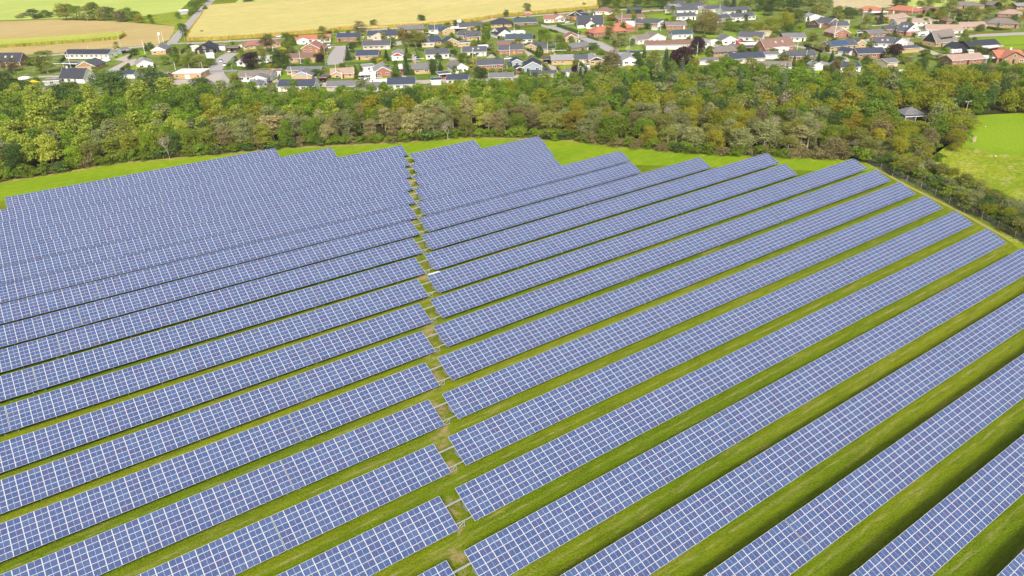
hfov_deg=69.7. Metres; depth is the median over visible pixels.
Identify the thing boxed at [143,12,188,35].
field margin
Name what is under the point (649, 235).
solar table
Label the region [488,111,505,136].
broadleaf tree
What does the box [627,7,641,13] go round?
shed
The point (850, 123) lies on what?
broadleaf tree
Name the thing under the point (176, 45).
hedge
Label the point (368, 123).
broadleaf tree
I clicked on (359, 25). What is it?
garden tree
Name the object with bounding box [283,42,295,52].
garden tree
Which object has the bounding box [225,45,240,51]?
carport
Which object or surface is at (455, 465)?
braced beam
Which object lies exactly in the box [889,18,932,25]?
house
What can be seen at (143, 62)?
house
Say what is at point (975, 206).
shrub
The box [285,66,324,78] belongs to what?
house
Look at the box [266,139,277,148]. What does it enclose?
shrub
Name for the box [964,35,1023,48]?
paddock
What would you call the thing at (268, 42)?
garden tree
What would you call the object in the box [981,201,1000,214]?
shrub
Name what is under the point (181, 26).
garden tree
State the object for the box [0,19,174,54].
stubble field
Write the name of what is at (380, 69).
house
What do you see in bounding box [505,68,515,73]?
garden tree
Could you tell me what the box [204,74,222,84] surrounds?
forecourt
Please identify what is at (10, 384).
solar table
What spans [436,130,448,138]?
shrub
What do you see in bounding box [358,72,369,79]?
carport
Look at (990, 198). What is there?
broadleaf tree
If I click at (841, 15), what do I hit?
garden tree
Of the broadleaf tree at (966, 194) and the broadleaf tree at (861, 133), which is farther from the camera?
the broadleaf tree at (861, 133)
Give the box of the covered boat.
[18,76,30,79]
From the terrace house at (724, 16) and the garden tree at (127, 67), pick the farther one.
the terrace house at (724, 16)
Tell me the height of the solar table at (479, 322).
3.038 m
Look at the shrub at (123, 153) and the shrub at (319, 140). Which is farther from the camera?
the shrub at (319, 140)
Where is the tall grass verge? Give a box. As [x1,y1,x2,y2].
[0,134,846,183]
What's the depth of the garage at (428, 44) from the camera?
445.55 m
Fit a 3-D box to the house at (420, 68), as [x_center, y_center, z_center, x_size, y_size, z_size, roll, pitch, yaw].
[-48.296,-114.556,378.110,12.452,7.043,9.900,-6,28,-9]
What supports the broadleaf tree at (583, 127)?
on the forest floor
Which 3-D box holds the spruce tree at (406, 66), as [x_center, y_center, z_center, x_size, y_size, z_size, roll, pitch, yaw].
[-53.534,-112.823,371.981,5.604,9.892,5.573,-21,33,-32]
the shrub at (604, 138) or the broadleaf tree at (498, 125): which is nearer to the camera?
the shrub at (604, 138)
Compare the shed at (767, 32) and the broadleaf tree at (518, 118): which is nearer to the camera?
the broadleaf tree at (518, 118)
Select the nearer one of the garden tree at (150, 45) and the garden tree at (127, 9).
the garden tree at (150, 45)
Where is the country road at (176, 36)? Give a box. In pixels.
[167,0,214,42]
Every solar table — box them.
[0,178,172,221]
[0,192,162,234]
[0,206,152,249]
[0,222,141,265]
[0,240,129,283]
[0,260,115,302]
[0,281,99,323]
[0,307,81,346]
[0,335,61,372]
[0,343,312,472]
[0,367,37,400]
[0,376,306,513]
[0,406,9,434]
[0,415,300,561]
[0,460,293,575]
[5,179,111,207]
[5,313,316,430]
[33,287,319,389]
[56,264,322,355]
[77,245,325,324]
[95,227,327,298]
[108,148,279,188]
[111,210,329,274]
[125,196,331,253]
[137,516,285,575]
[138,182,333,234]
[149,170,334,217]
[159,159,336,202]
[169,148,336,188]
[271,444,450,549]
[277,496,458,575]
[280,399,444,489]
[289,363,439,440]
[296,331,434,399]
[302,303,431,363]
[307,279,428,332]
[311,257,424,305]
[315,238,422,281]
[318,221,419,258]
[321,205,417,240]
[323,191,415,222]
[326,178,412,207]
[328,166,411,192]
[330,155,409,179]
[331,145,407,167]
[409,140,481,162]
[411,136,545,174]
[413,146,553,186]
[415,156,560,200]
[417,183,503,214]
[418,561,454,575]
[419,197,509,231]
[421,192,588,250]
[424,231,514,269]
[427,250,522,293]
[430,241,617,318]
[434,261,633,347]
[438,283,650,380]
[442,308,668,419]
[448,337,691,464]
[455,372,714,520]
[464,413,742,575]
[494,151,629,194]
[500,162,640,208]
[504,186,666,246]
[511,200,681,264]
[561,461,774,575]
[578,157,710,202]
[605,194,761,257]
[620,208,782,277]
[636,224,804,301]
[653,242,829,327]
[656,153,778,199]
[670,164,797,212]
[673,263,858,358]
[694,286,889,395]
[704,520,814,575]
[719,314,924,438]
[749,159,866,207]
[749,345,964,491]
[769,170,890,222]
[785,381,1011,554]
[791,182,915,239]
[814,196,942,258]
[841,211,972,277]
[850,435,1023,575]
[870,228,1005,303]
[902,249,1023,332]
[940,294,1023,366]
[984,354,1023,405]
[997,550,1023,575]
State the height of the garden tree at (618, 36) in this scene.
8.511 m
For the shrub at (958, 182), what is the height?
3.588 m
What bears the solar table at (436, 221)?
on the ground at (994, 546)
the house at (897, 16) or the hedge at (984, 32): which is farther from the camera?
the house at (897, 16)
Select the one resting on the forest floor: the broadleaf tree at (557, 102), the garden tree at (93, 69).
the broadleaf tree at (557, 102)
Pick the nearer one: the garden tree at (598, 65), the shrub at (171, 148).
the shrub at (171, 148)
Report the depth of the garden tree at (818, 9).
523.84 m
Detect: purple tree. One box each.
[239,52,260,68]
[315,54,324,62]
[571,66,577,71]
[668,50,678,66]
[672,45,695,67]
[689,36,705,54]
[884,43,904,57]
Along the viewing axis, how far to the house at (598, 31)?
468.12 m
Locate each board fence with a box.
[373,78,386,81]
[805,25,818,27]
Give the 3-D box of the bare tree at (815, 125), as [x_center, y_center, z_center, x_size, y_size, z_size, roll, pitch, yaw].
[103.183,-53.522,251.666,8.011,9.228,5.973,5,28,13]
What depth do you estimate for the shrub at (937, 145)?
241.99 m
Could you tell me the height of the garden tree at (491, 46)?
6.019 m
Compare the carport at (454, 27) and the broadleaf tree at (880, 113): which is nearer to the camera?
the broadleaf tree at (880, 113)
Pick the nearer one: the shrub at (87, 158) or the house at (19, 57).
the shrub at (87, 158)
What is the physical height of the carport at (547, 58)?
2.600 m
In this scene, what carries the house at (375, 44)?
on the village ground at (30, 71)
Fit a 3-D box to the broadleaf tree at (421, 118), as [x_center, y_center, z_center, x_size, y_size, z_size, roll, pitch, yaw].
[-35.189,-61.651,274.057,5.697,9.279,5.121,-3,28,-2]
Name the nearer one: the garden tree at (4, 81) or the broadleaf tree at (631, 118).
the broadleaf tree at (631, 118)
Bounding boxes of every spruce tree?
[344,45,352,60]
[383,49,390,60]
[401,55,409,74]
[662,47,667,65]
[729,0,737,6]
[815,52,821,61]
[828,50,834,62]
[877,7,883,25]
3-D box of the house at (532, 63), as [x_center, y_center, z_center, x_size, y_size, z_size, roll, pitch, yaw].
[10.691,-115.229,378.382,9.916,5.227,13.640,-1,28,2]
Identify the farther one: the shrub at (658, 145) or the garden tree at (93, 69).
the garden tree at (93, 69)
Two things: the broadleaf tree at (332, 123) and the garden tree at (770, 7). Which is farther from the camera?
the garden tree at (770, 7)
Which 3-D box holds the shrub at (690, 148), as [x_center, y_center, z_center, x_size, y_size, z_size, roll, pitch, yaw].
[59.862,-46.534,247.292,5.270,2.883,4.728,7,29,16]
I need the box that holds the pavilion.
[896,107,926,122]
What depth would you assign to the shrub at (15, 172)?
239.29 m
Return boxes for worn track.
[861,160,1010,241]
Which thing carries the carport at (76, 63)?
on the village ground at (30, 71)
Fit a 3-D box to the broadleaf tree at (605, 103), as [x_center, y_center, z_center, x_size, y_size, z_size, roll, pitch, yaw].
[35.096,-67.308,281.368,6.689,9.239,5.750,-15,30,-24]
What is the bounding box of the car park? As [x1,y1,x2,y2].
[641,9,663,12]
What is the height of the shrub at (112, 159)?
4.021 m
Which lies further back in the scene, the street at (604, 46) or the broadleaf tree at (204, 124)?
the street at (604, 46)
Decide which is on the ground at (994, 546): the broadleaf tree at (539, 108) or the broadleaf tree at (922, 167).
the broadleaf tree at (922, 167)
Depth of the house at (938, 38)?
407.84 m
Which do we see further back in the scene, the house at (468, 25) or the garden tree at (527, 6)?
the garden tree at (527, 6)
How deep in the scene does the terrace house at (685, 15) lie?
520.20 m
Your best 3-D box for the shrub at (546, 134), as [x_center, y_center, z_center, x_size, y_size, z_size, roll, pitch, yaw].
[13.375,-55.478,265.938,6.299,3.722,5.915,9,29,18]
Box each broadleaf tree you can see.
[0,156,4,177]
[2,144,24,169]
[33,133,62,162]
[62,145,82,167]
[79,142,100,164]
[100,137,122,160]
[118,132,138,150]
[131,131,147,150]
[137,131,160,157]
[153,131,168,146]
[164,128,186,149]
[173,119,188,148]
[179,127,201,150]
[195,126,219,149]
[196,118,214,140]
[213,124,235,145]
[230,118,248,141]
[231,119,257,142]
[246,115,259,135]
[252,124,272,147]
[256,114,284,139]
[275,109,293,128]
[275,119,294,145]
[283,112,301,137]
[297,115,309,134]
[299,120,319,142]
[305,116,323,136]
[318,124,335,138]
[324,117,338,135]
[329,108,350,130]
[341,114,356,136]
[346,110,362,135]
[354,103,364,130]
[362,118,376,136]
[370,106,388,127]
[378,107,389,130]
[384,116,402,136]
[385,110,401,135]
[396,107,406,120]
[397,112,415,132]
[399,113,421,139]
[410,110,424,131]
[411,106,424,128]
[423,113,434,129]
[423,114,440,132]
[428,98,444,120]
[428,107,442,128]
[437,105,452,130]
[442,101,458,124]
[444,105,460,127]
[457,114,473,134]
[460,108,470,124]
[464,97,476,120]
[472,103,485,127]
[480,98,494,119]
[481,112,493,126]
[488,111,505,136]
[491,102,507,122]
[496,108,509,127]
[501,98,514,123]
[508,105,528,126]
[508,113,527,132]
[512,94,531,118]
[521,107,531,120]
[527,110,543,128]
[529,102,538,120]
[533,103,548,126]
[537,111,566,136]
[546,97,565,114]
[546,105,556,126]
[555,107,570,127]
[558,111,585,133]
[568,96,584,113]
[575,118,598,136]
[579,109,591,128]
[585,97,599,118]
[587,107,602,132]
[593,114,629,143]
[598,100,610,123]
[600,105,611,129]
[606,110,624,132]
[615,105,633,127]
[624,98,635,114]
[627,111,641,135]
[628,117,657,139]
[630,101,658,130]
[639,125,657,141]
[643,115,659,132]
[648,101,662,126]
[654,113,674,135]
[658,127,678,143]
[664,100,676,112]
[664,110,680,135]
[666,123,688,142]
[668,107,682,122]
[676,111,690,133]
[677,97,693,120]
[679,126,708,145]
[680,105,698,126]
[690,102,702,123]
[696,123,714,140]
[697,107,716,127]
[702,99,719,112]
[702,107,735,134]
[704,102,717,119]
[704,129,725,149]
[706,124,727,144]
[720,110,745,128]
[722,118,734,144]
[725,102,744,120]
[726,121,745,144]
[728,126,756,153]
[733,108,755,130]
[746,116,761,141]
[748,107,758,120]
[750,120,783,148]
[753,108,768,121]
[761,118,778,143]
[766,106,790,127]
[775,125,797,147]
[776,120,793,137]
[780,135,799,154]
[784,107,802,125]
[788,124,815,152]
[791,117,802,132]
[795,111,814,130]
[802,117,820,146]
[807,104,831,119]
[810,121,826,140]
[812,117,828,134]
[819,124,840,146]
[820,136,850,157]
[825,109,844,126]
[837,123,851,144]
[839,119,857,136]
[842,130,855,146]
[846,129,870,148]
[847,111,864,126]
[851,126,866,138]
[859,138,879,157]
[861,117,878,135]
[866,119,895,139]
[868,127,887,140]
[873,110,890,133]
[876,139,883,150]
[878,149,895,164]
[881,145,891,151]
[883,135,900,147]
[884,117,899,135]
[886,155,902,170]
[890,161,904,174]
[891,125,911,149]
[892,136,909,156]
[895,147,912,155]
[895,157,915,172]
[901,151,913,157]
[902,160,923,179]
[905,127,919,137]
[906,137,933,156]
[908,133,927,151]
[908,162,926,174]
[911,151,923,158]
[912,156,923,161]
[919,156,935,166]
[920,145,933,155]
[921,126,940,149]
[922,159,935,171]
[929,162,948,175]
[934,163,948,177]
[936,184,957,200]
[937,177,958,190]
[946,124,968,144]
[946,128,967,150]
[946,167,960,181]
[952,188,970,205]
[953,186,965,201]
[957,191,979,209]
[958,173,974,187]
[965,190,985,207]
[966,179,989,186]
[973,186,987,194]
[974,197,995,209]
[978,202,1003,216]
[980,194,1000,202]
[983,189,1003,201]
[985,188,1003,203]
[997,199,1012,208]
[999,207,1020,225]
[999,211,1021,224]
[999,215,1017,232]
[1000,199,1020,209]
[1007,215,1023,234]
[1013,224,1023,236]
[1014,205,1023,213]
[1015,219,1023,235]
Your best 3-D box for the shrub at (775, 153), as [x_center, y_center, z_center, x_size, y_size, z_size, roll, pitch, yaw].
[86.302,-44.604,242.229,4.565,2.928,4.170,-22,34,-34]
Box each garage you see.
[42,78,62,85]
[219,44,226,49]
[271,69,281,75]
[360,63,374,71]
[421,41,435,46]
[457,40,469,46]
[497,40,516,44]
[510,30,525,33]
[510,56,522,66]
[573,54,587,63]
[625,21,635,25]
[708,39,722,45]
[732,36,743,44]
[739,42,756,44]
[880,25,896,32]
[898,45,920,52]
[914,29,929,35]
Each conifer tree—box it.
[391,64,399,76]
[535,44,543,56]
[987,53,992,64]
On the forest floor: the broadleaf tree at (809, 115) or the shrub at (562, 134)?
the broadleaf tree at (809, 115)
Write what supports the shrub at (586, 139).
on the tall grass verge
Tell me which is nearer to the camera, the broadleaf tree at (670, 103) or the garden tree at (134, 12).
the broadleaf tree at (670, 103)
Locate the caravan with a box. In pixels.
[949,49,961,53]
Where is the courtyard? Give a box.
[172,79,199,84]
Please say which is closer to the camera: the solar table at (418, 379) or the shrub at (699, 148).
the solar table at (418, 379)
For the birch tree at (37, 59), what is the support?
on the village ground at (30, 71)
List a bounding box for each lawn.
[111,53,122,59]
[137,51,147,55]
[279,72,291,78]
[559,65,572,69]
[572,26,588,31]
[620,47,642,49]
[644,13,673,20]
[695,53,706,56]
[707,0,717,3]
[722,30,735,36]
[753,11,762,15]
[805,69,822,73]
[848,29,856,34]
[958,113,1023,155]
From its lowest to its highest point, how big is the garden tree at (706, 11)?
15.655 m
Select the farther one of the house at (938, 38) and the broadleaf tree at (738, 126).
the house at (938, 38)
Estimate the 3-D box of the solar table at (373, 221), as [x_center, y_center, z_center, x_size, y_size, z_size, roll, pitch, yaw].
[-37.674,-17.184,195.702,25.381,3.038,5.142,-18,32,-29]
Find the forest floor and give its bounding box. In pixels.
[0,88,1023,170]
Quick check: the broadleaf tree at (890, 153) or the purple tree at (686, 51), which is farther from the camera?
the purple tree at (686, 51)
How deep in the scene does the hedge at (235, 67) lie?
397.53 m
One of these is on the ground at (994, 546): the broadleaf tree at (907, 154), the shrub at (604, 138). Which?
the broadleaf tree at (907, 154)
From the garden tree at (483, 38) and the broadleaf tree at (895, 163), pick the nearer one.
the broadleaf tree at (895, 163)
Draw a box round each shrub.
[0,166,11,176]
[0,172,11,180]
[8,168,21,177]
[14,14,25,17]
[16,163,34,177]
[22,58,33,65]
[26,167,42,176]
[31,14,43,17]
[37,161,50,175]
[48,162,67,171]
[61,158,75,171]
[72,156,85,167]
[78,155,91,167]
[90,154,105,165]
[101,156,114,164]
[105,152,117,163]
[114,154,125,163]
[119,150,133,160]
[126,149,137,160]
[128,48,138,54]
[136,151,147,161]
[149,150,159,158]
[154,146,169,157]
[164,145,179,156]
[180,148,194,156]
[187,142,196,154]
[193,143,206,155]
[201,143,212,152]
[207,145,221,154]
[219,144,229,152]
[227,143,238,151]
[230,141,241,150]
[239,142,253,150]
[242,138,256,147]
[252,138,265,149]
[258,142,271,149]
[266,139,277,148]
[269,140,282,148]
[278,135,290,146]
[285,137,296,147]
[295,135,305,147]
[307,138,315,144]
[315,136,325,145]
[324,138,331,144]
[329,133,338,143]
[332,135,340,143]
[340,135,351,142]
[347,136,357,144]
[353,136,362,143]
[361,134,370,142]
[367,135,380,143]
[375,132,383,139]
[384,136,397,142]
[386,135,400,143]
[396,129,409,141]
[400,135,410,141]
[405,128,419,138]
[416,129,433,140]
[433,132,441,139]
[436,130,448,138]
[443,129,453,137]
[451,128,462,138]
[458,130,468,137]
[466,129,474,136]
[469,125,477,135]
[473,127,485,137]
[483,128,491,136]
[489,127,500,136]
[495,130,506,137]
[504,128,516,137]
[513,126,526,137]
[529,127,540,137]
[540,130,555,138]
[548,127,561,140]
[556,129,570,139]
[568,129,575,138]
[572,59,580,66]
[574,132,585,142]
[584,135,592,143]
[587,133,601,144]
[599,135,613,143]
[607,133,617,141]
[607,137,623,146]
[623,136,635,147]
[629,138,643,149]
[641,142,653,148]
[645,136,660,148]
[654,143,665,150]
[659,143,669,151]
[664,142,676,151]
[669,142,684,152]
[679,140,693,151]
[683,145,696,153]
[693,145,706,154]
[703,142,714,154]
[706,146,716,154]
[715,146,732,155]
[729,145,743,156]
[741,145,749,154]
[747,149,757,155]
[753,145,766,155]
[759,144,769,154]
[767,148,780,156]
[777,148,788,157]
[785,148,797,158]
[794,145,808,157]
[800,149,812,157]
[806,146,828,158]
[816,149,831,159]
[822,147,835,158]
[838,151,856,158]
[848,146,861,158]
[857,149,875,162]
[861,33,868,38]
[869,157,882,163]
[873,158,886,166]
[888,165,897,174]
[892,164,911,177]
[908,169,924,183]
[913,172,933,186]
[918,180,935,187]
[919,49,930,55]
[920,169,932,180]
[924,54,933,59]
[924,174,941,181]
[926,180,944,192]
[930,143,943,151]
[932,177,944,183]
[934,152,947,161]
[953,178,965,184]
[968,198,983,212]
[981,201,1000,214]
[988,210,1001,222]
[993,213,1006,223]
[1004,224,1021,232]
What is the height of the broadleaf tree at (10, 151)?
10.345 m
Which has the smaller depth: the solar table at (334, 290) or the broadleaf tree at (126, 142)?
the solar table at (334, 290)
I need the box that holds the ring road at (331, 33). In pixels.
[32,9,626,56]
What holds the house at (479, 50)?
on the village ground at (30, 71)
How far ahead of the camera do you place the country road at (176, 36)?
570.15 m
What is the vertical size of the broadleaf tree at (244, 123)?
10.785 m
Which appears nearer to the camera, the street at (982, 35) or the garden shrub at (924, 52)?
the garden shrub at (924, 52)
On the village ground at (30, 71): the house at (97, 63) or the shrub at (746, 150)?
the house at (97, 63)
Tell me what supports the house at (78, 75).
on the village ground at (30, 71)
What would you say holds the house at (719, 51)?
on the village ground at (30, 71)
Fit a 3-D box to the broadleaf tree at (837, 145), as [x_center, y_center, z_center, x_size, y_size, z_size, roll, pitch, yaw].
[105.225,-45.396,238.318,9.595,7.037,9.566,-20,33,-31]
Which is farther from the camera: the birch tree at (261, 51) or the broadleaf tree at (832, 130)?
the birch tree at (261, 51)
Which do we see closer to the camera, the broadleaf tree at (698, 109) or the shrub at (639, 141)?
the shrub at (639, 141)
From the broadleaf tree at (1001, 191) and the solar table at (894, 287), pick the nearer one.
the solar table at (894, 287)
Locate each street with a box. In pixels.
[209,53,237,86]
[209,70,237,71]
[234,70,597,88]
[327,46,348,64]
[537,23,622,54]
[866,32,1023,41]
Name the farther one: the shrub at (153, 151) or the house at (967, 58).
the house at (967, 58)
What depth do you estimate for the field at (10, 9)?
687.88 m
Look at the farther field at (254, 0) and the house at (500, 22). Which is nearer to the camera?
the house at (500, 22)
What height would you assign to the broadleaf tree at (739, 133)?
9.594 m
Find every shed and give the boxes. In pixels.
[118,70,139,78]
[190,45,198,50]
[205,52,214,57]
[369,71,375,79]
[430,77,441,84]
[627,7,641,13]
[754,30,771,35]
[763,51,779,58]
[806,60,822,69]
[819,61,830,70]
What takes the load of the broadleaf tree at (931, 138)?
on the forest floor
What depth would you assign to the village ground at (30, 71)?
436.70 m
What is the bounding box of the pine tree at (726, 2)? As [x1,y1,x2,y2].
[722,0,730,6]
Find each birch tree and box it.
[31,50,54,72]
[256,46,266,62]
[316,26,329,42]
[408,29,424,47]
[604,21,613,36]
[645,49,661,64]
[745,0,753,8]
[804,0,814,11]
[805,33,819,45]
[843,62,856,75]
[860,15,875,27]
[974,9,985,20]
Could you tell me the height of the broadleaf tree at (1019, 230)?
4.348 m
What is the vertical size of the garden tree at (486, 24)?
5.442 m
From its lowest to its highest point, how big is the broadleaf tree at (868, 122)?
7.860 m
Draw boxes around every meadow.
[907,0,1020,6]
[928,113,1023,249]
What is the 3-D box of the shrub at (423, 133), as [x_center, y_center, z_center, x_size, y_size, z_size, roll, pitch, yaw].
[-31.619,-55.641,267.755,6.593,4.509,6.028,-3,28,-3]
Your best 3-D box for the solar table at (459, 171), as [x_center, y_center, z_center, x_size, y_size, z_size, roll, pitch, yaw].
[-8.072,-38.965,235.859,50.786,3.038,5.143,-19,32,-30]
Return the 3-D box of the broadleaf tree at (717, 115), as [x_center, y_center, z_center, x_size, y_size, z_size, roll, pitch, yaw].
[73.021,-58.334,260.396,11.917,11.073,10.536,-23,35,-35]
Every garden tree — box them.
[0,60,5,71]
[0,70,22,93]
[6,57,19,70]
[13,80,33,89]
[25,8,38,13]
[33,61,44,71]
[38,10,49,17]
[52,2,75,19]
[61,81,81,94]
[67,5,82,19]
[77,5,94,19]
[84,2,100,19]
[87,70,130,95]
[91,66,98,75]
[94,9,104,19]
[98,6,112,18]
[103,7,116,19]
[113,9,126,21]
[121,7,131,20]
[123,64,131,69]
[129,11,141,19]
[133,14,142,22]
[136,65,170,94]
[146,41,154,49]
[160,56,169,64]
[171,54,180,65]
[176,23,187,34]
[182,55,195,68]
[186,1,201,10]
[188,77,213,91]
[189,55,207,68]
[193,0,204,4]
[205,58,216,64]
[229,74,239,79]
[256,36,275,51]
[267,63,274,69]
[268,49,292,68]
[280,32,291,42]
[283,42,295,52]
[302,57,312,65]
[310,69,320,73]
[347,42,356,50]
[353,21,366,31]
[355,35,364,44]
[397,27,404,38]
[400,32,413,46]
[402,53,412,61]
[414,32,426,45]
[417,14,425,20]
[427,58,437,71]
[429,63,436,74]
[444,41,453,46]
[449,49,457,54]
[452,65,457,73]
[457,53,464,62]
[465,55,472,63]
[468,57,476,66]
[472,66,487,77]
[480,35,487,42]
[481,22,492,29]
[488,44,493,52]
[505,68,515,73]
[515,38,523,43]
[522,3,531,10]
[537,28,551,43]
[555,41,571,52]
[587,42,599,50]
[594,62,601,70]
[601,50,620,71]
[602,0,611,6]
[606,14,614,20]
[610,7,621,18]
[611,0,621,6]
[611,32,627,45]
[620,0,632,6]
[630,14,637,20]
[631,0,643,6]
[633,55,644,68]
[634,51,640,56]
[643,0,654,7]
[643,23,652,27]
[652,0,663,5]
[687,19,698,31]
[694,8,714,33]
[701,12,717,33]
[710,15,723,34]
[713,40,722,45]
[723,17,734,29]
[732,23,741,30]
[737,44,745,52]
[738,0,746,5]
[741,22,752,30]
[743,14,748,22]
[750,20,763,30]
[752,45,759,51]
[753,0,766,11]
[761,3,775,14]
[762,17,778,32]
[765,0,775,4]
[772,0,785,10]
[774,9,794,29]
[777,53,792,60]
[781,23,796,32]
[783,0,804,12]
[793,11,806,24]
[794,22,804,32]
[803,55,812,64]
[811,0,826,14]
[822,0,833,12]
[831,6,842,18]
[832,59,841,70]
[836,13,845,20]
[841,6,853,17]
[847,8,859,17]
[860,55,872,66]
[868,40,876,46]
[891,0,903,5]
[897,53,904,61]
[901,0,910,5]
[901,56,912,62]
[914,61,922,70]
[915,0,925,6]
[921,58,928,70]
[924,0,936,4]
[934,11,946,18]
[936,6,947,17]
[942,47,950,52]
[943,0,958,17]
[950,9,963,19]
[958,33,968,40]
[961,5,979,21]
[969,45,982,52]
[973,27,984,31]
[980,47,988,54]
[981,6,996,18]
[996,0,1012,7]
[1010,15,1017,20]
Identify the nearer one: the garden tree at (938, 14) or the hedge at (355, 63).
the hedge at (355, 63)
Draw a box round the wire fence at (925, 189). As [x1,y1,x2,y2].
[845,147,1023,241]
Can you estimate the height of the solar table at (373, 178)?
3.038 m
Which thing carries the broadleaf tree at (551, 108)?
on the forest floor
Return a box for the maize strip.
[0,31,125,47]
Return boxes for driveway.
[115,54,133,61]
[548,64,557,70]
[835,54,849,61]
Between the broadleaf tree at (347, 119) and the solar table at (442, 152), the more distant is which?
the broadleaf tree at (347, 119)
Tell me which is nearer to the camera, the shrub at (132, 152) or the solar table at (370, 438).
the solar table at (370, 438)
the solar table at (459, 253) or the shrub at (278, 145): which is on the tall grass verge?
the shrub at (278, 145)
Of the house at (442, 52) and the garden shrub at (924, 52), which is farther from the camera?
the house at (442, 52)
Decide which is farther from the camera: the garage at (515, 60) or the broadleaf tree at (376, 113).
the garage at (515, 60)
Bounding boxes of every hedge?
[169,43,185,46]
[179,43,191,53]
[193,42,224,45]
[226,66,243,69]
[291,63,326,65]
[327,78,353,80]
[344,61,377,64]
[385,60,402,63]
[406,74,438,79]
[512,22,540,27]
[526,48,569,55]
[537,21,564,25]
[556,23,580,34]
[572,50,602,53]
[587,35,598,40]
[642,11,661,13]
[804,45,823,52]
[842,54,860,60]
[910,38,922,40]
[914,42,943,49]
[955,30,1010,35]
[987,26,1011,31]
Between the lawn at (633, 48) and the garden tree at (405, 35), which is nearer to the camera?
the lawn at (633, 48)
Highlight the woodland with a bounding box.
[0,54,1023,165]
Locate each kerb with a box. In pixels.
[267,78,476,86]
[541,25,618,50]
[907,32,1023,40]
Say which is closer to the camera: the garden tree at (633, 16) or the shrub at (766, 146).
the shrub at (766, 146)
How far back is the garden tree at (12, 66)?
405.79 m
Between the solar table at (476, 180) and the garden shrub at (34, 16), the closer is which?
the solar table at (476, 180)
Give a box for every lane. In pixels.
[17,75,58,78]
[794,45,836,52]
[907,41,947,54]
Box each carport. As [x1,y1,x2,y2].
[63,61,83,66]
[116,47,129,53]
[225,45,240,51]
[318,74,330,81]
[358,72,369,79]
[436,71,450,76]
[450,26,466,29]
[513,64,522,72]
[541,56,550,61]
[627,50,642,54]
[744,45,753,49]
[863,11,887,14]
[977,45,1004,50]
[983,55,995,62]
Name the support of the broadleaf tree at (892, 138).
on the forest floor
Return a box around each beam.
[437,446,453,453]
[445,498,461,506]
[448,461,462,471]
[453,562,470,572]
[456,516,471,527]
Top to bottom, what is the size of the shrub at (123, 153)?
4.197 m
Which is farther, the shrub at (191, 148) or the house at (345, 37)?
the house at (345, 37)
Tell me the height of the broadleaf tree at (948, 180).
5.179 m
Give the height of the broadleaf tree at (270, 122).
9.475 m
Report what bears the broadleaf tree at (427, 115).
on the forest floor
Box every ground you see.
[0,0,1023,111]
[0,0,1023,575]
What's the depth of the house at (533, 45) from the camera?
424.36 m
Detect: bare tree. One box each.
[157,136,170,158]
[441,123,451,136]
[663,106,678,120]
[771,115,781,123]
[802,119,824,144]
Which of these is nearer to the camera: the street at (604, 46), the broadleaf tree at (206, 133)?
the broadleaf tree at (206, 133)
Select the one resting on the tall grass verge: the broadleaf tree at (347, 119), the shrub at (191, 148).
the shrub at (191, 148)
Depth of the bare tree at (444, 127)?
266.35 m
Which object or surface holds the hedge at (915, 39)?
on the village ground at (30, 71)
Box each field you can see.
[0,0,189,19]
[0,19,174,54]
[186,0,598,40]
[236,0,274,2]
[833,0,893,11]
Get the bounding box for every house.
[0,52,29,65]
[53,63,94,82]
[63,49,117,58]
[76,57,105,70]
[134,57,153,67]
[142,72,173,84]
[150,43,171,54]
[172,68,209,78]
[178,9,187,14]
[195,41,218,53]
[237,57,246,65]
[238,70,276,83]
[242,39,280,49]
[245,76,264,87]
[258,55,272,62]
[277,79,319,90]
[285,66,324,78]
[289,53,318,62]
[296,34,331,43]
[301,40,327,52]
[325,80,360,90]
[330,67,354,78]
[336,33,362,41]
[355,49,381,59]
[355,77,379,91]
[362,40,391,49]
[366,29,400,39]
[372,62,391,76]
[387,77,416,89]
[391,49,403,60]
[397,25,423,32]
[411,58,430,73]
[425,32,458,46]
[425,48,449,58]
[427,24,454,34]
[446,59,468,72]
[446,74,469,82]
[456,21,483,29]
[456,30,481,40]
[462,46,487,55]
[476,58,504,69]
[488,72,513,81]
[490,18,511,27]
[490,27,511,38]
[498,44,523,54]
[505,34,532,42]
[513,17,537,25]
[523,57,542,71]
[525,41,555,52]
[530,70,556,78]
[544,14,564,22]
[550,50,573,64]
[558,66,590,74]
[562,37,588,51]
[563,31,577,41]
[567,9,588,19]
[576,11,606,28]
[586,23,635,36]
[587,53,603,64]
[595,7,612,14]
[614,14,644,22]
[619,52,636,65]
[630,31,665,43]
[635,18,664,26]
[643,40,692,49]
[664,21,686,29]
[665,0,684,5]
[665,6,675,12]
[668,29,692,38]
[673,12,696,19]
[675,2,705,8]
[675,6,698,13]
[690,38,710,47]
[699,4,724,11]
[699,57,718,64]
[706,43,746,56]
[711,13,730,22]
[715,33,737,44]
[716,6,750,13]
[724,51,765,63]
[728,12,756,20]
[738,31,764,40]
[753,36,794,52]
[755,61,791,71]
[778,32,806,41]
[781,50,816,60]
[800,12,822,20]
[809,17,838,27]
[819,37,865,50]
[824,26,850,37]
[829,21,849,28]
[837,47,884,57]
[839,61,861,72]
[857,24,888,38]
[859,6,881,14]
[869,35,907,47]
[876,57,898,66]
[877,13,908,22]
[886,5,922,14]
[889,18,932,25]
[895,22,920,35]
[920,5,939,13]
[921,29,960,46]
[923,24,963,32]
[938,17,955,23]
[938,52,985,65]
[943,39,1000,53]
[947,1,985,8]
[949,21,987,29]
[982,18,1019,27]
[983,0,1001,8]
[984,45,1023,63]
[997,9,1022,17]
[1008,3,1023,9]

